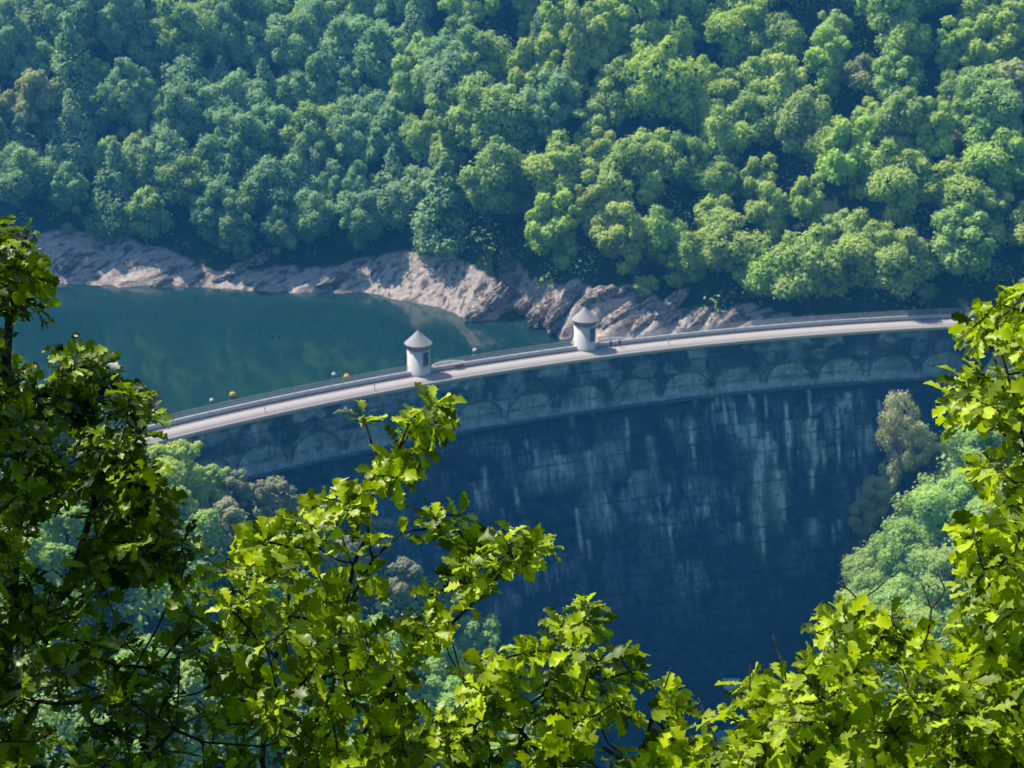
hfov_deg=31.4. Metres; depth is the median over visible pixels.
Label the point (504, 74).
broadleaf tree
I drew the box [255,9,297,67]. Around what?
broadleaf tree
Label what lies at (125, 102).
broadleaf tree
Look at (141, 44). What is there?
broadleaf tree
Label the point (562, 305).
rock slab
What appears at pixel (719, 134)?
broadleaf tree
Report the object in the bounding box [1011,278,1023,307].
broadleaf tree
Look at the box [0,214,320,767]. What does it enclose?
oak tree
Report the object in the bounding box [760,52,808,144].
broadleaf tree
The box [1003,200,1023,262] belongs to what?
broadleaf tree
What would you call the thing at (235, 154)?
broadleaf tree
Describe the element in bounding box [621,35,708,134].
broadleaf tree
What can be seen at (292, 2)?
broadleaf tree
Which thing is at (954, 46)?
broadleaf tree
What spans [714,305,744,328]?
rock slab
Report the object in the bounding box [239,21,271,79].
broadleaf tree
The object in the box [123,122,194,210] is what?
broadleaf tree
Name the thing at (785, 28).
broadleaf tree
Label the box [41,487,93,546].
broadleaf tree
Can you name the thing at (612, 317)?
rock slab
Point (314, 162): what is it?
broadleaf tree
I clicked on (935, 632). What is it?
broadleaf tree
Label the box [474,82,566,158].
broadleaf tree
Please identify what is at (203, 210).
broadleaf tree
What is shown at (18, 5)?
broadleaf tree
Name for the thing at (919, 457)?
thin tree
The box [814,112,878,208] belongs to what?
broadleaf tree
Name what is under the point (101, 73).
broadleaf tree
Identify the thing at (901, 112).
broadleaf tree
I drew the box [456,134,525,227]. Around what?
broadleaf tree
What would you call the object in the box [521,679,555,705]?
broadleaf tree
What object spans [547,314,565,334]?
rock slab
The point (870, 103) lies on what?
broadleaf tree
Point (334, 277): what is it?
rock slab
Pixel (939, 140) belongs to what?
broadleaf tree
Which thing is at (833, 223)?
broadleaf tree
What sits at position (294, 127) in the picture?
broadleaf tree
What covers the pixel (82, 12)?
broadleaf tree
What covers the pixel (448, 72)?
broadleaf tree
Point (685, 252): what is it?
broadleaf tree
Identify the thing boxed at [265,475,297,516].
pine tree
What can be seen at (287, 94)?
broadleaf tree
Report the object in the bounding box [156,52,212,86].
broadleaf tree
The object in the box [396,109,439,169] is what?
broadleaf tree
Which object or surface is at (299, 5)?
broadleaf tree
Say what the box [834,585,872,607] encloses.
broadleaf tree
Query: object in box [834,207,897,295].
broadleaf tree
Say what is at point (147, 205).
broadleaf tree
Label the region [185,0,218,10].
broadleaf tree
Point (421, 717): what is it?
broadleaf tree
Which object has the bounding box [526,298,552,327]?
rock slab
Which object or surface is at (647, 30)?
broadleaf tree
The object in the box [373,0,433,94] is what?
broadleaf tree
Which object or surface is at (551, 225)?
broadleaf tree
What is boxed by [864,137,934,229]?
broadleaf tree
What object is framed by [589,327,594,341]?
window
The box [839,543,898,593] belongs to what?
broadleaf tree
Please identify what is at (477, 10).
broadleaf tree
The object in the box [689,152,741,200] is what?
broadleaf tree
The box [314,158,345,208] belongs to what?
broadleaf tree
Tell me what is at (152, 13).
broadleaf tree
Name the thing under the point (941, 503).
broadleaf tree
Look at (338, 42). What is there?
broadleaf tree
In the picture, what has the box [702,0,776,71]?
broadleaf tree
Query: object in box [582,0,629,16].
broadleaf tree
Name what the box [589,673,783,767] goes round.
river water
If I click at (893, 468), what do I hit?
thin tree
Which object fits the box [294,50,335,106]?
broadleaf tree
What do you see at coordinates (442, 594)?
pine tree
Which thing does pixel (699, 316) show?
rock slab
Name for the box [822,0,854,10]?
broadleaf tree
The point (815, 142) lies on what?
broadleaf tree
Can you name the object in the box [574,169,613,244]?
broadleaf tree
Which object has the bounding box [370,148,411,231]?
broadleaf tree
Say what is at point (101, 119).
broadleaf tree
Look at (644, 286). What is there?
shrub
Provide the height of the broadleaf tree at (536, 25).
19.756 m
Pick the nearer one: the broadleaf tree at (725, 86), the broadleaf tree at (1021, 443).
the broadleaf tree at (1021, 443)
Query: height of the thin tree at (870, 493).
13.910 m
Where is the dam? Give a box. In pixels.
[102,313,989,693]
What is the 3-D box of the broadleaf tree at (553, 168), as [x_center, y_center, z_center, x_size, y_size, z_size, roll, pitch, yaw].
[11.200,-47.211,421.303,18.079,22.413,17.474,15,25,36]
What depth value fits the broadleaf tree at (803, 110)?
411.01 m
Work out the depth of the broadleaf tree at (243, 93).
464.49 m
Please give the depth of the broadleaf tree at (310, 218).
444.49 m
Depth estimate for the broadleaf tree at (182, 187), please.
449.43 m
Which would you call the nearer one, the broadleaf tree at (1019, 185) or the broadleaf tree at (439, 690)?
the broadleaf tree at (439, 690)
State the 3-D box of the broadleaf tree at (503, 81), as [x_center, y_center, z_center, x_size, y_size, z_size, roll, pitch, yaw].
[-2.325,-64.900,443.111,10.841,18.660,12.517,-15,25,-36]
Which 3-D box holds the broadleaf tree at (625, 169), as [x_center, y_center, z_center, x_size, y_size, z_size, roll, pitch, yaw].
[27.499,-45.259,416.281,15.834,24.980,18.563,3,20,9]
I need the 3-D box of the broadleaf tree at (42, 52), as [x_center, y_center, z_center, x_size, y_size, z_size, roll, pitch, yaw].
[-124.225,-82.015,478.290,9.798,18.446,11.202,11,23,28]
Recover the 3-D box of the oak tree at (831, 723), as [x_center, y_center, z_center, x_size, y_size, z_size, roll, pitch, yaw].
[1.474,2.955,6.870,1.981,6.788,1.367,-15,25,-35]
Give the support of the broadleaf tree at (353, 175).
on the ground
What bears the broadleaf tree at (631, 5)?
on the ground
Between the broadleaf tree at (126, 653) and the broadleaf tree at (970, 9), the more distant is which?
the broadleaf tree at (970, 9)
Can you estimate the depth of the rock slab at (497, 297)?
420.33 m
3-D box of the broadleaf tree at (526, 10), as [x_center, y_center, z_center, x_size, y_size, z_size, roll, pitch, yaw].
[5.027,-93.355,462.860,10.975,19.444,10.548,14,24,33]
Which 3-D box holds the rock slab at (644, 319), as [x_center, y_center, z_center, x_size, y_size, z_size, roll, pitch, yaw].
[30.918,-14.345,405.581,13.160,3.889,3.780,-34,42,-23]
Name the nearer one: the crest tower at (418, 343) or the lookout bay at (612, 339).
the crest tower at (418, 343)
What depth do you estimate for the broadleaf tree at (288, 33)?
472.44 m
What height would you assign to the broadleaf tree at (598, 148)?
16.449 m
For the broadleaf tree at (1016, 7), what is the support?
on the ground
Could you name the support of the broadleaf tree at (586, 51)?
on the ground
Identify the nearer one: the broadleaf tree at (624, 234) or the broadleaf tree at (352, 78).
the broadleaf tree at (624, 234)
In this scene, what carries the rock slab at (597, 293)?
on the ground
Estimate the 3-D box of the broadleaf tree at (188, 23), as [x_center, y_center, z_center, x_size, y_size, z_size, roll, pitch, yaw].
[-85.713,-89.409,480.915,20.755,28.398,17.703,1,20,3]
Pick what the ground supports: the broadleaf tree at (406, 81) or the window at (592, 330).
the broadleaf tree at (406, 81)
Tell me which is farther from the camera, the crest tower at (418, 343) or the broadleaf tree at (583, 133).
the broadleaf tree at (583, 133)
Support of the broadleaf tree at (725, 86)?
on the ground
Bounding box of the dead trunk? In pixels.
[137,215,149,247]
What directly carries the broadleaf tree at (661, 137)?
on the ground
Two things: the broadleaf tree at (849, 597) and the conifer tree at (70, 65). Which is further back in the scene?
the conifer tree at (70, 65)
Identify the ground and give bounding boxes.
[0,0,1023,767]
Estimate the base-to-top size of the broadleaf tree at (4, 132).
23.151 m
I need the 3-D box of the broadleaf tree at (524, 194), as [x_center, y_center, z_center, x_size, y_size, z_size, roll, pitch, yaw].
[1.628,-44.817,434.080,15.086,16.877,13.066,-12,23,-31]
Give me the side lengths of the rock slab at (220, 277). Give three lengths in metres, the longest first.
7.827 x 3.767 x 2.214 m
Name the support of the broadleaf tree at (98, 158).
on the ground
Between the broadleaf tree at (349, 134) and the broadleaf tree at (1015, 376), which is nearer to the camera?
the broadleaf tree at (1015, 376)
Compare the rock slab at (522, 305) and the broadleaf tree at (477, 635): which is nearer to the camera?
the broadleaf tree at (477, 635)
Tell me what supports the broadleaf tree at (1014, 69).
on the ground
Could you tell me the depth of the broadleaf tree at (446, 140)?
436.20 m
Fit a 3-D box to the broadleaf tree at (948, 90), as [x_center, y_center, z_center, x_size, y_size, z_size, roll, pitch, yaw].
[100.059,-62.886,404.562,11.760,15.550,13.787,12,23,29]
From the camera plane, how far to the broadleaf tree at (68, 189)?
451.63 m
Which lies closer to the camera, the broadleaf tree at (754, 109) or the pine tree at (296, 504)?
the pine tree at (296, 504)
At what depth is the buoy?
372.13 m
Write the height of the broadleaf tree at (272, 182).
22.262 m
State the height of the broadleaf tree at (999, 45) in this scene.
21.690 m
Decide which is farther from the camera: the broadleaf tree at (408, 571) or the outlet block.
the outlet block
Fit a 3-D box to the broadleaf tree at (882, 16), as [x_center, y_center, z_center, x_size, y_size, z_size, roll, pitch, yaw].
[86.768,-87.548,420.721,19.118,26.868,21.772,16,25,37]
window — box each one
[423,352,428,366]
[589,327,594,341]
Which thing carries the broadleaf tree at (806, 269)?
on the ground
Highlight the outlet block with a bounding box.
[722,678,741,696]
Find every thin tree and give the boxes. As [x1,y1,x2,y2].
[847,498,878,547]
[855,475,897,531]
[875,390,924,509]
[898,421,940,478]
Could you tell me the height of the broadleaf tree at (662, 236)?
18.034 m
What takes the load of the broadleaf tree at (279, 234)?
on the ground
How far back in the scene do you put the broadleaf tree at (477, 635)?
336.21 m
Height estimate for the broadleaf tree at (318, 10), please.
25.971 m
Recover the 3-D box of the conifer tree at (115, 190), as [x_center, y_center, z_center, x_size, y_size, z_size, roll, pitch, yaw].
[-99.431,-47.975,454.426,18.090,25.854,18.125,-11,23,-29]
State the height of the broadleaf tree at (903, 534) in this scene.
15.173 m
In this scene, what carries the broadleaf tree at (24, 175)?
on the ground
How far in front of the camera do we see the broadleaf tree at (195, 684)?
255.36 m
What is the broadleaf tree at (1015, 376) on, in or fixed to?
on the ground
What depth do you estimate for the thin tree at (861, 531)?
375.74 m
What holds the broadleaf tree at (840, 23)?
on the ground
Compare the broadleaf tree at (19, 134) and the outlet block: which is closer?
the outlet block
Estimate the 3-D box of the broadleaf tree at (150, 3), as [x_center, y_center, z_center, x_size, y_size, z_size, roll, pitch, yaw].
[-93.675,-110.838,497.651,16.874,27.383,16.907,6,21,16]
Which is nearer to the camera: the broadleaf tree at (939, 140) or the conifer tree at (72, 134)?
the broadleaf tree at (939, 140)
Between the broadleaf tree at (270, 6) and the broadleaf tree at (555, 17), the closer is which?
the broadleaf tree at (555, 17)
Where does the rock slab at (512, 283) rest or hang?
on the ground
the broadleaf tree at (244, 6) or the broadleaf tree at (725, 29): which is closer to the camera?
the broadleaf tree at (725, 29)
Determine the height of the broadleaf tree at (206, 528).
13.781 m
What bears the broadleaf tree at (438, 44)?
on the ground
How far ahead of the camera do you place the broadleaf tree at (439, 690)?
304.02 m
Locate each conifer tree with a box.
[38,88,97,177]
[84,140,141,241]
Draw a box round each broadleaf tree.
[0,0,34,91]
[0,89,19,129]
[0,111,11,150]
[0,142,59,214]
[0,522,75,600]
[7,113,45,163]
[10,0,30,18]
[14,36,55,77]
[14,66,64,146]
[17,0,57,49]
[33,0,105,42]
[36,384,44,406]
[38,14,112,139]
[38,400,85,450]
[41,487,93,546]
[47,161,89,222]
[52,403,106,446]
[74,91,113,142]
[85,57,111,82]
[88,135,123,174]
[92,633,183,725]
[93,0,145,58]
[97,57,155,139]
[119,128,156,176]
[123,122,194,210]
[124,185,174,243]
[125,14,179,78]
[132,67,159,125]
[144,0,185,10]
[145,0,167,19]
[146,438,204,489]
[147,78,207,149]
[148,88,173,120]
[154,0,221,66]
[154,144,226,207]
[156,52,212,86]
[157,471,193,506]
[169,659,245,739]
[173,495,223,569]
[178,80,237,144]
[183,172,242,249]
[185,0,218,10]
[188,463,231,509]
[197,102,268,193]
[201,0,261,70]
[204,3,248,75]
[209,55,227,85]
[210,67,267,117]
[217,190,258,261]
[229,568,294,623]
[237,0,291,41]
[237,152,327,223]
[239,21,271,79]
[251,58,284,106]
[251,98,292,160]
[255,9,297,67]
[258,718,345,767]
[259,205,298,260]
[263,10,319,80]
[268,66,307,113]
[278,99,341,159]
[279,0,294,14]
[286,187,337,249]
[289,118,333,182]
[294,0,335,15]
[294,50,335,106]
[297,0,337,56]
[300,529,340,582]
[306,638,348,693]
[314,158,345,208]
[318,14,367,88]
[321,11,369,60]
[324,0,351,17]
[325,93,367,136]
[328,109,370,174]
[330,65,373,106]
[334,189,384,253]
[335,535,374,596]
[337,0,375,19]
[342,160,376,194]
[346,734,395,767]
[351,88,420,131]
[352,22,403,93]
[353,17,395,47]
[359,612,406,667]
[360,102,410,171]
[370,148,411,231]
[373,0,405,28]
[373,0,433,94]
[381,164,443,222]
[387,31,432,119]
[387,556,423,616]
[395,0,437,24]
[395,693,433,743]
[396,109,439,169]
[405,638,463,681]
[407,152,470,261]
[418,35,477,86]
[420,43,499,130]
[420,674,468,722]
[424,83,475,169]
[437,0,463,18]
[438,14,478,43]
[446,70,534,151]
[447,723,512,767]
[449,24,512,79]
[454,613,501,662]
[456,0,501,27]
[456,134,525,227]
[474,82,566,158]
[483,644,524,682]
[498,48,515,82]
[498,79,516,93]
[501,169,537,222]
[506,31,561,93]
[509,0,547,38]
[517,129,601,210]
[519,64,584,141]
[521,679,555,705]
[524,188,578,279]
[525,0,553,61]
[526,741,574,767]
[537,0,582,52]
[559,3,611,93]
[572,101,609,158]
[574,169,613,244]
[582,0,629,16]
[583,126,616,181]
[584,57,641,135]
[588,200,649,280]
[593,0,630,63]
[595,136,666,210]
[616,0,659,55]
[618,45,653,77]
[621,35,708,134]
[625,1,639,14]
[629,126,678,171]
[637,0,684,25]
[641,204,688,268]
[647,15,696,65]
[659,131,711,193]
[665,231,715,285]
[669,0,717,55]
[675,87,726,137]
[684,53,713,98]
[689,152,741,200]
[692,193,740,228]
[693,213,774,284]
[698,103,751,165]
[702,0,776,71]
[702,63,745,108]
[713,0,754,29]
[724,89,783,156]
[731,243,784,302]
[735,152,778,201]
[738,42,791,97]
[744,180,788,249]
[759,11,806,57]
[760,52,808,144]
[761,0,794,14]
[765,222,852,313]
[768,84,832,171]
[783,171,825,233]
[802,24,852,99]
[803,113,853,166]
[808,8,853,64]
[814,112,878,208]
[819,207,862,255]
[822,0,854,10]
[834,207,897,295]
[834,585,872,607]
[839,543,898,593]
[840,52,880,102]
[848,0,933,50]
[851,96,879,142]
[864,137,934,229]
[867,515,932,576]
[869,49,926,105]
[869,572,933,629]
[870,223,941,301]
[871,85,933,155]
[874,16,938,69]
[898,606,956,671]
[904,544,978,612]
[908,472,983,539]
[914,96,955,167]
[920,153,994,212]
[921,0,959,18]
[926,201,1007,285]
[934,15,978,72]
[935,66,975,115]
[940,427,1017,467]
[949,62,1023,143]
[952,0,1002,28]
[959,8,1019,69]
[959,115,1023,198]
[961,0,1003,5]
[962,581,1006,633]
[965,495,1017,538]
[975,57,1023,110]
[976,185,1014,246]
[984,0,1023,50]
[985,369,1005,381]
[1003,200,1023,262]
[1005,439,1023,473]
[1008,120,1023,196]
[1010,369,1021,380]
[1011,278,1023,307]
[1012,42,1023,87]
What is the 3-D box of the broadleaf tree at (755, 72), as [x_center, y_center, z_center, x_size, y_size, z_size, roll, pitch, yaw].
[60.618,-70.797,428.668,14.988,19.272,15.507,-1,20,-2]
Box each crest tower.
[404,330,431,376]
[572,306,597,351]
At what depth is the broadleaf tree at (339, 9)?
488.80 m
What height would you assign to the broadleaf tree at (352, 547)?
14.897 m
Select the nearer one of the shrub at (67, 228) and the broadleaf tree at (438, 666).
the broadleaf tree at (438, 666)
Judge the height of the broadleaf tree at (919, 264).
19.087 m
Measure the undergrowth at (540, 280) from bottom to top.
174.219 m
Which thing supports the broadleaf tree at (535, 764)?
on the ground
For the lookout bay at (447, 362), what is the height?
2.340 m
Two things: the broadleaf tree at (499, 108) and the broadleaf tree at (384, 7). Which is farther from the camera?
the broadleaf tree at (384, 7)
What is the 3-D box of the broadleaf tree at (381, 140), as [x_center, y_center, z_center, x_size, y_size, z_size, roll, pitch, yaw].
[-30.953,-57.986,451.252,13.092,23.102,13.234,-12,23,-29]
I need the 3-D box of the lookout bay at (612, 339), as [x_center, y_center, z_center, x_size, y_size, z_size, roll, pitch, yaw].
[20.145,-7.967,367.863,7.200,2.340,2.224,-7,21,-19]
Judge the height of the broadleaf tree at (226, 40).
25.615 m
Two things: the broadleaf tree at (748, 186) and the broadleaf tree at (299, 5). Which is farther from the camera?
the broadleaf tree at (299, 5)
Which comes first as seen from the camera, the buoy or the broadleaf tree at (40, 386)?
the broadleaf tree at (40, 386)
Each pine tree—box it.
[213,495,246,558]
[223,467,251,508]
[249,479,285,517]
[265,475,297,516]
[285,498,307,517]
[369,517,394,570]
[435,582,463,622]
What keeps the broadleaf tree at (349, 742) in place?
on the ground
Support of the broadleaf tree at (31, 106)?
on the ground
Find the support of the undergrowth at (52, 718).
on the ground
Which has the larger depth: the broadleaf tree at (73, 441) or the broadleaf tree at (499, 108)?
the broadleaf tree at (499, 108)
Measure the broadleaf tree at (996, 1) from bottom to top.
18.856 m
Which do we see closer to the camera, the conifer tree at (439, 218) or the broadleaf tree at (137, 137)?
the conifer tree at (439, 218)
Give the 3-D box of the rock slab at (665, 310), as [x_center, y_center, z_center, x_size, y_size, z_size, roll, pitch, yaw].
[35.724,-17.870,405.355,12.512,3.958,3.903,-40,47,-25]
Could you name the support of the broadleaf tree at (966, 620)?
on the ground
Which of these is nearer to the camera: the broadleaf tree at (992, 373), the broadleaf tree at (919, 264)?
the broadleaf tree at (992, 373)
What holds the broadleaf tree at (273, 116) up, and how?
on the ground
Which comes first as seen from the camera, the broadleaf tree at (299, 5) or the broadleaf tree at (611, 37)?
the broadleaf tree at (611, 37)
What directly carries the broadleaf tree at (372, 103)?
on the ground
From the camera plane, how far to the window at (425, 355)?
348.19 m
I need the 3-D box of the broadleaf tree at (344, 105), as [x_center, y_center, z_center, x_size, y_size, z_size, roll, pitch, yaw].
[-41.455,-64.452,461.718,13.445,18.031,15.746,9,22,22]
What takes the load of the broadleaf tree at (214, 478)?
on the ground
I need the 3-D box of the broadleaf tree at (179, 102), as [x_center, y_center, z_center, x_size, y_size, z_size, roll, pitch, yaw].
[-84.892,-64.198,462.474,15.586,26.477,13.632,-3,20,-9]
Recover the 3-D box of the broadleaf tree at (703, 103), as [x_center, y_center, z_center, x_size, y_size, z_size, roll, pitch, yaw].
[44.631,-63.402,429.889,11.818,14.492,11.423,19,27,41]
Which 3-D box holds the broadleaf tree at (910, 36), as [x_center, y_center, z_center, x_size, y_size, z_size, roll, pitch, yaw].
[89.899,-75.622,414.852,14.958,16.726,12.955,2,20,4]
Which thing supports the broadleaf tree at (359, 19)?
on the ground
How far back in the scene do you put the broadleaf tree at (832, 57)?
418.19 m
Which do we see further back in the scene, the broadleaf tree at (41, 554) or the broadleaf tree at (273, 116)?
the broadleaf tree at (273, 116)
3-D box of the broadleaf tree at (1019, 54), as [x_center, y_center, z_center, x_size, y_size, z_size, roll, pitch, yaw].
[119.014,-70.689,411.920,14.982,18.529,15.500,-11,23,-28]
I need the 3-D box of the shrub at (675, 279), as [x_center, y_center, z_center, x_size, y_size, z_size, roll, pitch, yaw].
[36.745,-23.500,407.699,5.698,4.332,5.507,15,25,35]
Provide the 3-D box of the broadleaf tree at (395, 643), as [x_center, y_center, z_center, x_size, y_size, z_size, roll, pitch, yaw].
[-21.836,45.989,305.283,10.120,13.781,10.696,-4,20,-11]
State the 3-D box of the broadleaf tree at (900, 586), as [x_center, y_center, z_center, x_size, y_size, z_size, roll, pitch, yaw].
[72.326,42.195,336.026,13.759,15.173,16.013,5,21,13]
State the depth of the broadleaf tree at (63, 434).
302.70 m
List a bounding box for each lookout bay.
[432,360,463,366]
[598,337,628,342]
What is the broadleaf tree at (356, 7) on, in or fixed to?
on the ground
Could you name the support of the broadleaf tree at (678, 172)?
on the ground
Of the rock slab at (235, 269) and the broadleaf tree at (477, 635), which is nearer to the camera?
the broadleaf tree at (477, 635)
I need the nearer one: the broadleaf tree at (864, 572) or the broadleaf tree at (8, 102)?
the broadleaf tree at (864, 572)
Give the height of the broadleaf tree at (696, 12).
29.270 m
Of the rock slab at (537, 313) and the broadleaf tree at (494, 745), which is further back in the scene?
the rock slab at (537, 313)
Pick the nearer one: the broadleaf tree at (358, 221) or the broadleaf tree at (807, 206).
the broadleaf tree at (807, 206)
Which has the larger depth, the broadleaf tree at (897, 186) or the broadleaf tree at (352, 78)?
the broadleaf tree at (352, 78)
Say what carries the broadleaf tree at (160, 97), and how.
on the ground
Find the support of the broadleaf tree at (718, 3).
on the ground
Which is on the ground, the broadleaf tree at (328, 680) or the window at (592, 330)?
the broadleaf tree at (328, 680)
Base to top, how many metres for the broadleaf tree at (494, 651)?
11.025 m
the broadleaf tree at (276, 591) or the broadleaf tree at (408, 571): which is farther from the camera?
the broadleaf tree at (408, 571)
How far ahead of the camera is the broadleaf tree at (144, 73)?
468.85 m
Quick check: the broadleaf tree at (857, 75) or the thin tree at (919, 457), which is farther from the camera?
the broadleaf tree at (857, 75)
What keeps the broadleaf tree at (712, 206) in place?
on the ground
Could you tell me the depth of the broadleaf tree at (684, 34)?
437.04 m
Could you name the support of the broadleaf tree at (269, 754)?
on the ground
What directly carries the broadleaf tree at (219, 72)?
on the ground
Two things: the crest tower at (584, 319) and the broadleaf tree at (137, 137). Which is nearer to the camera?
the crest tower at (584, 319)
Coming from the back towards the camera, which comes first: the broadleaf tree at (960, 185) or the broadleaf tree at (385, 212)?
the broadleaf tree at (385, 212)
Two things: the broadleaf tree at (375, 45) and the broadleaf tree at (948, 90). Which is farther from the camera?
the broadleaf tree at (375, 45)
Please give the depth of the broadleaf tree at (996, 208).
386.58 m
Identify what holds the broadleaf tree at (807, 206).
on the ground
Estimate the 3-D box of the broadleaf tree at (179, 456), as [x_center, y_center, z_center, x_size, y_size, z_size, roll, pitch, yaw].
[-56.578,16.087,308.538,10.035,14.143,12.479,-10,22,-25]
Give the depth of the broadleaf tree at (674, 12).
441.73 m
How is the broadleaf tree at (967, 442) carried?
on the ground
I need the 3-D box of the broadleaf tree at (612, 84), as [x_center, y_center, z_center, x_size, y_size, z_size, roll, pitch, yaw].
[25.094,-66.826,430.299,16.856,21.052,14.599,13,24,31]
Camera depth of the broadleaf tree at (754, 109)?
417.34 m
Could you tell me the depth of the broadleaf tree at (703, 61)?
433.18 m
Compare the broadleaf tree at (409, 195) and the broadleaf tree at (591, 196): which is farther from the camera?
the broadleaf tree at (409, 195)
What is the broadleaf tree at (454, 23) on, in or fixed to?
on the ground
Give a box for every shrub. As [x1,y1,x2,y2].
[60,223,73,233]
[631,275,658,296]
[662,271,688,288]
[915,281,939,302]
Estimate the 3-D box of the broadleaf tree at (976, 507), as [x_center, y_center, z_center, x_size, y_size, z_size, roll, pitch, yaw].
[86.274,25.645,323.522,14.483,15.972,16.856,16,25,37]
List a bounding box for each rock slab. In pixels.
[55,251,81,274]
[150,274,171,286]
[211,273,229,282]
[221,257,250,277]
[245,248,272,265]
[315,271,344,287]
[464,302,489,321]
[479,282,510,313]
[504,273,518,299]
[513,297,533,313]
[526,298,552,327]
[543,284,583,327]
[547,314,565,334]
[580,284,619,308]
[597,296,646,328]
[629,308,656,332]
[652,287,691,320]
[686,304,713,331]
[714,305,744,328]
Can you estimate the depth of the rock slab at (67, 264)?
449.68 m
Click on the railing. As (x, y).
(483, 356)
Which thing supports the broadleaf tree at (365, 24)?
on the ground
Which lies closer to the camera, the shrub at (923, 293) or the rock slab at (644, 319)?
the shrub at (923, 293)
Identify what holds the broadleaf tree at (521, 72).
on the ground
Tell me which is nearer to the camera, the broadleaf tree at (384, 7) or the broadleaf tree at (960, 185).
the broadleaf tree at (960, 185)
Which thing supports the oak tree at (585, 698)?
on the ground
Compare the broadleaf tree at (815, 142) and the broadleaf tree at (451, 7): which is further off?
the broadleaf tree at (451, 7)
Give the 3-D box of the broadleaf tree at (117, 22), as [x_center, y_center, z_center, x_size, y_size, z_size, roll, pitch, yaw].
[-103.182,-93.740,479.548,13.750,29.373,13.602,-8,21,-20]
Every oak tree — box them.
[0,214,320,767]
[190,382,563,767]
[354,592,722,767]
[661,281,1023,767]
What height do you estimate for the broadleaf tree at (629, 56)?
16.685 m
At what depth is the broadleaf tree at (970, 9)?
413.08 m
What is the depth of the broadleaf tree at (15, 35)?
474.52 m
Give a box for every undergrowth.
[0,0,1023,315]
[0,366,1023,767]
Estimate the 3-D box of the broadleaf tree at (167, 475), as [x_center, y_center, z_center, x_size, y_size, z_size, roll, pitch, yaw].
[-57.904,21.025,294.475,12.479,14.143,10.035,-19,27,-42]
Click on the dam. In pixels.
(686, 499)
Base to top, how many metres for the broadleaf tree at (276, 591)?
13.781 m
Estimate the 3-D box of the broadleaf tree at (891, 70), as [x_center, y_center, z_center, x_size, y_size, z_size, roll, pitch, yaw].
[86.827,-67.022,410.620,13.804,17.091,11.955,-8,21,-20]
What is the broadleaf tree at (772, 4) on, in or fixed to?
on the ground
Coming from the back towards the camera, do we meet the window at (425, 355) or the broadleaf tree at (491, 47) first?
the broadleaf tree at (491, 47)
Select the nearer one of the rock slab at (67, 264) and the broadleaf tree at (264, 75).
the rock slab at (67, 264)
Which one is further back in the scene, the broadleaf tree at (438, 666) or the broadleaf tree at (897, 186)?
the broadleaf tree at (897, 186)
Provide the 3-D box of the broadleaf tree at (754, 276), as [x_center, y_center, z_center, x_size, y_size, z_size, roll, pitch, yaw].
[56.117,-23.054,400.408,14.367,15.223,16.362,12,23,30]
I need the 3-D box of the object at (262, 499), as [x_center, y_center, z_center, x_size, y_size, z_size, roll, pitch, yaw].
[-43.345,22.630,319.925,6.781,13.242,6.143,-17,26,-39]
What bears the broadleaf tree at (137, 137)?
on the ground
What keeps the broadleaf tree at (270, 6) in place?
on the ground
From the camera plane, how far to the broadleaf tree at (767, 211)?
405.45 m
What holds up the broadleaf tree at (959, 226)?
on the ground
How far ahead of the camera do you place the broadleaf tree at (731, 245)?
400.54 m
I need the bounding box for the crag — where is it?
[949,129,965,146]
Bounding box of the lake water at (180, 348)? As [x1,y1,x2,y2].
[0,284,572,431]
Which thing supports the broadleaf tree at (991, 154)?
on the ground
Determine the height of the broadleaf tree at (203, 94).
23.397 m
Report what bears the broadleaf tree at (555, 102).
on the ground
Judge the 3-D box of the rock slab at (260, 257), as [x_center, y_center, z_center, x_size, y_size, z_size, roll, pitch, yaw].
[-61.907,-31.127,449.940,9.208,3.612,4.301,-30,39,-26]
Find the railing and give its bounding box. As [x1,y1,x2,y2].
[112,307,997,431]
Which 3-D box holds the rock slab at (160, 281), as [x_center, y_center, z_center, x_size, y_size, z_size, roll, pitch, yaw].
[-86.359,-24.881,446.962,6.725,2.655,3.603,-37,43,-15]
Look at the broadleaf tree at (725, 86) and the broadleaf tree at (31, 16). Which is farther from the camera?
the broadleaf tree at (31, 16)
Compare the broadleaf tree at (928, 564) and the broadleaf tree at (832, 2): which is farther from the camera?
the broadleaf tree at (832, 2)
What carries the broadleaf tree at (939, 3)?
on the ground
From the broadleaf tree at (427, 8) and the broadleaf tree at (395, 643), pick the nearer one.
the broadleaf tree at (395, 643)
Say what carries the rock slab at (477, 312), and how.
on the ground
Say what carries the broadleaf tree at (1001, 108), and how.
on the ground
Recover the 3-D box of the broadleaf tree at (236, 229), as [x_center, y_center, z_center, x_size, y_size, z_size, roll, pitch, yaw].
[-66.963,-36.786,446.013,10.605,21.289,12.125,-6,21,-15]
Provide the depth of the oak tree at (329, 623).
6.42 m

